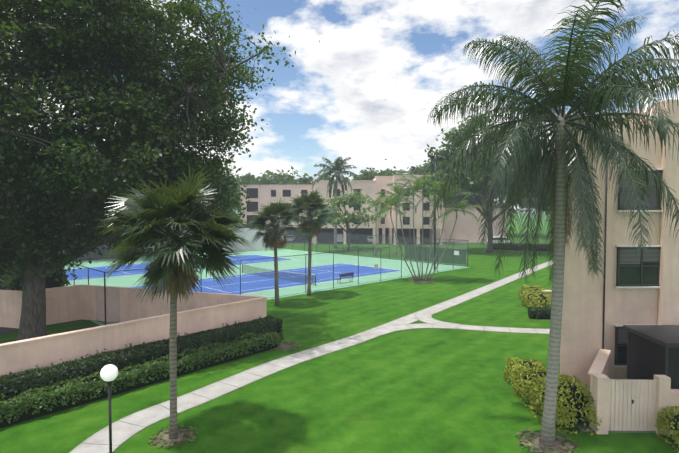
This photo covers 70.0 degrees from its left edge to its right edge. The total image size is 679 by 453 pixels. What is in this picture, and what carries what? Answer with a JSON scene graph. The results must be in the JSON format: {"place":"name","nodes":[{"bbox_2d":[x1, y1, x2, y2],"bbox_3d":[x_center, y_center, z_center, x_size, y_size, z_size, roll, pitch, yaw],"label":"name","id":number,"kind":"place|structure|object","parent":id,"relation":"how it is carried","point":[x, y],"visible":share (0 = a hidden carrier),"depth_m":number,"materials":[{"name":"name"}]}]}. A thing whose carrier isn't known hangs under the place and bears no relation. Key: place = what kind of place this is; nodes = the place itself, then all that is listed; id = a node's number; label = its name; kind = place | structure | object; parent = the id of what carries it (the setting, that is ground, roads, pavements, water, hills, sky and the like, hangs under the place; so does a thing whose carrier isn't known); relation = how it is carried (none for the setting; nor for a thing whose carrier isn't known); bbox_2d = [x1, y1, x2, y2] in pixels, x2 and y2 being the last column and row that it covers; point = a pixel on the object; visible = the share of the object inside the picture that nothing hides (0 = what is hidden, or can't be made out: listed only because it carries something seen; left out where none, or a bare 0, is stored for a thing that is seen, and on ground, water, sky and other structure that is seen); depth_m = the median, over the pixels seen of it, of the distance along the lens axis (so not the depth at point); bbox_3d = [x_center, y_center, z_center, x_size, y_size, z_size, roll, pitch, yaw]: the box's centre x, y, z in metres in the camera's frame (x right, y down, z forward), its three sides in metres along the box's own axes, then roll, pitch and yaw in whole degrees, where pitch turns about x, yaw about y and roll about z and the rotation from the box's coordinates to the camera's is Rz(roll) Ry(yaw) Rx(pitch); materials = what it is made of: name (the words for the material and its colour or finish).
{"place":"outdoors","nodes":[
{"label":"outdoors","id":0,"kind":"place"},
{"bbox_2d":[0,243,548,333],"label":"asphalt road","id":1,"kind":"structure","parent":0,"point":[5,330],"depth_m":101.87,"materials":[{"name":"grey asphalt"}]},
{"bbox_2d":[69,260,552,452],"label":"sidewalk","id":2,"kind":"structure","parent":0,"point":[125,429],"depth_m":20.74,"materials":[{"name":"concrete"}]},
{"bbox_2d":[0,209,678,452],"bbox_3d":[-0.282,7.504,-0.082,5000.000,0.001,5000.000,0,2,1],"label":"ground","id":3,"kind":"structure","parent":0,"point":[429,390],"depth_m":20.13,"materials":[{"name":"green plant"}]},
{"bbox_2d":[0,258,70,290],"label":"court hedge","id":4,"kind":"object","parent":3,"relation":"on","point":[17,284],"visible":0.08,"depth_m":34.12,"materials":[{"name":"green plant"}]},
{"bbox_2d":[100,364,117,452],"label":"lamp post","id":5,"kind":"object","parent":3,"relation":"on","point":[108,373],"visible":1,"depth_m":13.19,"materials":[{"name":"black metal"}]},
{"bbox_2d":[5,222,252,260],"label":"court hedge","id":6,"kind":"object","parent":3,"relation":"on","point":[96,255],"visible":0.02,"depth_m":71.14,"materials":[{"name":"green plant"}]},
{"bbox_2d":[0,284,266,377],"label":"patio wall","id":7,"kind":"structure","parent":3,"relation":"on","point":[140,321],"depth_m":26.50,"materials":[{"name":"beige paint"}]},
{"bbox_2d":[0,329,280,427],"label":"hedge","id":8,"kind":"object","parent":3,"relation":"on","point":[30,404],"visible":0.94,"depth_m":19.74,"materials":[{"name":"green plant"}]},
{"bbox_2d":[0,315,282,400],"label":"hedge","id":9,"kind":"object","parent":3,"relation":"on","point":[41,377],"visible":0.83,"depth_m":20.84,"materials":[{"name":"green plant"}]},
{"bbox_2d":[0,0,319,340],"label":"tree","id":10,"kind":"object","parent":3,"relation":"on","point":[49,200],"visible":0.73,"depth_m":24.16,"materials":[{"name":"green plant"}]},
{"bbox_2d":[148,425,197,448],"bbox_3d":[-5.407,6.856,15.828,1.541,0.100,1.614,0,2,1],"label":"mulch bed","id":11,"kind":"object","parent":3,"relation":"on","point":[185,435],"visible":0.88,"depth_m":15.74,"materials":[{"name":"brown soil"}]},
{"bbox_2d":[95,166,253,438],"bbox_3d":[-5.277,2.413,15.671,5.058,8.972,4.904,2,3,45],"label":"sabal palm","id":12,"kind":"object","parent":11,"relation":"on","point":[142,214],"visible":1,"depth_m":15.02,"materials":[{"name":"green plant"}]},
{"bbox_2d":[213,163,248,210],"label":"courtyard tree","id":13,"kind":"object","parent":3,"relation":"on","point":[238,188],"visible":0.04,"depth_m":85.77,"materials":[{"name":"green plant"}]},
{"bbox_2d":[223,228,268,250],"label":"white shed","id":14,"kind":"structure","parent":3,"relation":"on","point":[256,246],"depth_m":84.62,"materials":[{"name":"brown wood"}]},
{"bbox_2d":[64,248,467,325],"bbox_3d":[-13.865,5.133,60.992,42.150,0.009,44.100,2,3,46],"label":"tennis court","id":15,"kind":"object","parent":3,"relation":"on","point":[286,264],"depth_m":56.08,"materials":[{"name":"blue paint"}]},
{"bbox_2d":[242,263,315,285],"bbox_3d":[-6.725,4.966,51.146,0.090,1.100,12.790,-2,3,-44],"label":"tennis net","id":16,"kind":"object","parent":15,"relation":"on","point":[269,272],"depth_m":50.19,"materials":[{"name":"black fabric"}]},
{"bbox_2d":[338,272,353,279],"bbox_3d":[0.591,5.136,48.516,2.000,0.982,0.464,-2,3,-44],"label":"court bench","id":17,"kind":"object","parent":15,"relation":"on","point":[345,275],"depth_m":48.33,"materials":[{"name":"blue metal"}]},
{"bbox_2d":[427,154,442,269],"bbox_3d":[11.208,-1.529,56.858,2.400,13.682,0.580,-2,3,-44],"label":"court light pole","id":18,"kind":"object","parent":15,"relation":"on","point":[430,156],"visible":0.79,"depth_m":56.86,"materials":[{"name":"black metal"}]},
{"bbox_2d":[66,230,467,324],"bbox_3d":[-13.859,3.444,60.921,41.663,3.430,43.597,2,3,46],"label":"tennis fence","id":19,"kind":"object","parent":3,"relation":"on","point":[455,256],"visible":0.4,"depth_m":62.21,"materials":[{"name":"metal"}]},
{"bbox_2d":[233,166,306,210],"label":"tree","id":20,"kind":"object","parent":3,"relation":"on","point":[280,179],"visible":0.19,"depth_m":146.10,"materials":[{"name":"green plant"}]},
{"bbox_2d":[245,198,305,304],"bbox_3d":[-4.862,1.880,37.565,4.800,8.356,4.816,0,2,1],"label":"sabal palm","id":21,"kind":"object","parent":3,"relation":"on","point":[276,237],"visible":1,"depth_m":36.90,"materials":[{"name":"green plant"}]},
{"bbox_2d":[271,341,300,350],"bbox_3d":[-3.017,6.455,26.262,1.916,0.102,1.891,0,2,1],"label":"mulch bed","id":22,"kind":"object","parent":3,"relation":"on","point":[286,346],"visible":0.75,"depth_m":26.19,"materials":[{"name":"brown soil"}]},
{"bbox_2d":[286,235,294,241],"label":"white car","id":23,"kind":"object","parent":3,"relation":"on","point":[290,238],"depth_m":106.04,"materials":[{"name":"white metal"}]},
{"bbox_2d":[288,190,336,295],"bbox_3d":[-2.549,1.288,41.142,5.219,9.265,4.982,0,2,1],"label":"sabal palm","id":24,"kind":"object","parent":3,"relation":"on","point":[309,228],"visible":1,"depth_m":40.52,"materials":[{"name":"green plant"}]},
{"bbox_2d":[294,174,354,184],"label":"tree","id":25,"kind":"object","parent":3,"relation":"on","point":[309,180],"visible":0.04,"depth_m":150.18,"materials":[{"name":"green plant"}]},
{"bbox_2d":[312,157,359,247],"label":"royal palm","id":26,"kind":"object","parent":3,"relation":"on","point":[339,164],"visible":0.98,"depth_m":88.95,"materials":[{"name":"green plant"}]},
{"bbox_2d":[337,234,342,242],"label":"white car","id":27,"kind":"object","parent":3,"relation":"on","point":[339,238],"depth_m":102.30,"materials":[{"name":"white metal"}]},
{"bbox_2d":[311,189,379,250],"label":"pale tree","id":28,"kind":"object","parent":3,"relation":"on","point":[346,216],"visible":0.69,"depth_m":83.22,"materials":[{"name":"green plant"}]},
{"bbox_2d":[367,236,372,242],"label":"white car","id":29,"kind":"object","parent":3,"relation":"on","point":[370,239],"depth_m":102.73,"materials":[{"name":"white"}]},
{"bbox_2d":[240,175,506,244],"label":"building","id":30,"kind":"structure","parent":3,"relation":"on","point":[466,227],"depth_m":102.55,"materials":[{"name":"paint"}]},
{"bbox_2d":[356,195,391,255],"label":"palm","id":31,"kind":"object","parent":3,"relation":"on","point":[375,206],"visible":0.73,"depth_m":75.56,"materials":[{"name":"green plant"}]},
{"bbox_2d":[348,159,407,179],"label":"tree","id":32,"kind":"object","parent":3,"relation":"on","point":[370,174],"visible":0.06,"depth_m":143.95,"materials":[{"name":"green plant"}]},
{"bbox_2d":[367,193,415,280],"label":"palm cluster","id":33,"kind":"object","parent":3,"relation":"on","point":[386,209],"visible":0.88,"depth_m":49.23,"materials":[{"name":"green plant"}]},
{"bbox_2d":[381,190,414,253],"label":"palm","id":34,"kind":"object","parent":3,"relation":"on","point":[397,212],"visible":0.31,"depth_m":78.46,"materials":[{"name":"green plant"}]},
{"bbox_2d":[395,167,419,241],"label":"tree","id":35,"kind":"object","parent":3,"relation":"on","point":[412,172],"visible":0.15,"depth_m":107.36,"materials":[{"name":"green plant"}]},
{"bbox_2d":[367,323,460,335],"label":"walkway","id":36,"kind":"structure","parent":3,"relation":"on","point":[382,331],"depth_m":30.12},
{"bbox_2d":[405,278,437,282],"bbox_3d":[8.445,5.551,49.791,3.476,0.101,3.495,0,2,1],"label":"soil patch","id":37,"kind":"object","parent":3,"relation":"on","point":[425,281],"visible":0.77,"depth_m":49.31,"materials":[{"name":"brown soil"}]},
{"bbox_2d":[375,179,419,280],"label":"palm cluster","id":38,"kind":"object","parent":37,"relation":"on","point":[397,192],"visible":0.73,"depth_m":49.75,"materials":[{"name":"green plant"}]},
{"bbox_2d":[387,172,440,280],"bbox_3d":[7.420,0.069,49.352,5.379,11.103,5.101,0,2,1],"label":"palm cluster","id":39,"kind":"object","parent":37,"relation":"on","point":[416,184],"visible":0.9,"depth_m":48.85,"materials":[{"name":"green plant"}]},
{"bbox_2d":[394,173,447,280],"bbox_3d":[8.800,0.031,49.914,4.734,11.123,5.153,-2,3,-43],"label":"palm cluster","id":40,"kind":"object","parent":37,"relation":"on","point":[428,177],"visible":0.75,"depth_m":49.91,"materials":[{"name":"green plant"}]},
{"bbox_2d":[407,178,460,280],"bbox_3d":[9.363,0.198,49.342,4.846,10.845,5.023,-1,2,-27],"label":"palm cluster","id":41,"kind":"object","parent":37,"relation":"on","point":[433,191],"visible":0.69,"depth_m":49.23,"materials":[{"name":"green plant"}]},
{"bbox_2d":[421,184,475,280],"bbox_3d":[10.675,0.634,49.992,5.452,9.949,4.680,-1,2,-19],"label":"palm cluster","id":42,"kind":"object","parent":37,"relation":"on","point":[450,194],"visible":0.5,"depth_m":49.81,"materials":[{"name":"green plant"}]},
{"bbox_2d":[387,163,466,203],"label":"tree","id":43,"kind":"object","parent":3,"relation":"on","point":[399,171],"depth_m":141.08,"materials":[{"name":"green plant"}]},
{"bbox_2d":[415,313,462,327],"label":"walkway","id":44,"kind":"structure","parent":3,"relation":"on","point":[425,318],"depth_m":31.82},
{"bbox_2d":[407,155,484,203],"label":"tree","id":45,"kind":"object","parent":3,"relation":"on","point":[426,169],"visible":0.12,"depth_m":114.24,"materials":[{"name":"green plant"}]},
{"bbox_2d":[428,194,488,280],"bbox_3d":[11.601,1.162,49.356,5.404,8.968,4.929,-1,2,-17],"label":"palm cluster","id":46,"kind":"object","parent":3,"relation":"on","point":[462,203],"visible":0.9,"depth_m":49.00,"materials":[{"name":"green plant"}]},
{"bbox_2d":[424,113,555,252],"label":"tree","id":47,"kind":"object","parent":3,"relation":"on","point":[481,183],"visible":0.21,"depth_m":79.30,"materials":[{"name":"green plant"}]},
{"bbox_2d":[448,179,532,215],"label":"tree","id":48,"kind":"object","parent":3,"relation":"on","point":[459,200],"visible":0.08,"depth_m":124.96,"materials":[{"name":"green plant"}]},
{"bbox_2d":[485,236,509,243],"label":"car","id":49,"kind":"object","parent":3,"relation":"on","point":[496,238],"visible":0.31,"depth_m":95.57,"materials":[{"name":"white metal"}]},
{"bbox_2d":[460,325,549,333],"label":"footpath","id":50,"kind":"structure","parent":3,"relation":"on","point":[506,329],"depth_m":29.76,"materials":[{"name":"concrete"}]},
{"bbox_2d":[493,243,553,250],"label":"hedge","id":51,"kind":"object","parent":3,"relation":"on","point":[541,247],"visible":0.38,"depth_m":85.81,"materials":[{"name":"green plant"}]},
{"bbox_2d":[503,357,546,392],"bbox_3d":[8.010,6.186,20.592,1.820,1.148,2.087,0,2,1],"label":"yellow shrub","id":52,"kind":"object","parent":3,"relation":"on","point":[512,368],"visible":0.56,"depth_m":20.48,"materials":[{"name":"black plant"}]},
{"bbox_2d":[517,284,545,297],"bbox_3d":[15.816,5.414,39.643,2.021,1.262,2.884,0,2,1],"label":"yellow shrub","id":53,"kind":"object","parent":3,"relation":"on","point":[530,288],"visible":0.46,"depth_m":39.70,"materials":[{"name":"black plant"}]},
{"bbox_2d":[520,290,551,308],"bbox_3d":[14.766,5.473,36.151,1.961,1.400,3.449,0,2,1],"label":"yellow shrub","id":54,"kind":"object","parent":3,"relation":"on","point":[534,298],"visible":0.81,"depth_m":35.47,"materials":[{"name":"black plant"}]},
{"bbox_2d":[522,193,551,211],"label":"tree","id":55,"kind":"object","parent":3,"relation":"on","point":[538,206],"visible":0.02,"depth_m":116.60,"materials":[{"name":"green plant"}]},
{"bbox_2d":[512,365,565,409],"bbox_3d":[7.906,6.182,18.987,1.971,1.288,2.164,0,2,1],"label":"yellow shrub","id":56,"kind":"object","parent":3,"relation":"on","point":[528,381],"visible":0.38,"depth_m":18.89,"materials":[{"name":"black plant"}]},
{"bbox_2d":[527,306,550,318],"bbox_3d":[14.733,5.833,32.849,3.865,0.882,1.119,0,2,4],"label":"hedge","id":57,"kind":"object","parent":3,"relation":"on","point":[536,312],"visible":0.5,"depth_m":32.65,"materials":[{"name":"green plant"}]},
{"bbox_2d":[523,133,555,207],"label":"tree","id":58,"kind":"object","parent":3,"relation":"on","point":[540,187],"depth_m":72.90,"materials":[{"name":"green plant"}]},
{"bbox_2d":[542,290,551,296],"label":"wall","id":59,"kind":"structure","parent":3,"relation":"on","point":[549,292],"depth_m":37.60,"materials":[{"name":"beige paint"}]},
{"bbox_2d":[515,428,579,452],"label":"mulch bed","id":60,"kind":"object","parent":3,"relation":"on","point":[561,445],"visible":0.77,"depth_m":15.34,"materials":[{"name":"brown soil"}]},
{"bbox_2d":[427,0,678,446],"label":"queen palm","id":61,"kind":"object","parent":60,"relation":"on","point":[591,99],"visible":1,"depth_m":14.38,"materials":[{"name":"green plant"}]},
{"bbox_2d":[529,373,601,435],"bbox_3d":[8.015,6.122,17.132,2.151,1.576,2.458,0,2,1],"label":"yellow shrub","id":62,"kind":"object","parent":3,"relation":"on","point":[573,403],"visible":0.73,"depth_m":16.44,"materials":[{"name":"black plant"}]},
{"bbox_2d":[655,405,678,452],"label":"yellow shrub","id":63,"kind":"object","parent":3,"relation":"on","point":[673,424],"visible":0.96,"depth_m":15.57,"materials":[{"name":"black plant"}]},
{"bbox_2d":[4,0,678,208],"label":"sky","id":64,"kind":"structure","parent":0,"point":[366,92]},
{"bbox_2d":[542,100,678,391],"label":"building","id":65,"kind":"structure","parent":0,"point":[642,289],"depth_m":19.40,"materials":[{"name":"beige paint"}]},
{"bbox_2d":[574,325,678,434],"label":"patio","id":66,"kind":"structure","parent":0,"point":[641,395],"depth_m":16.18,"materials":[{"name":"beige paint"}]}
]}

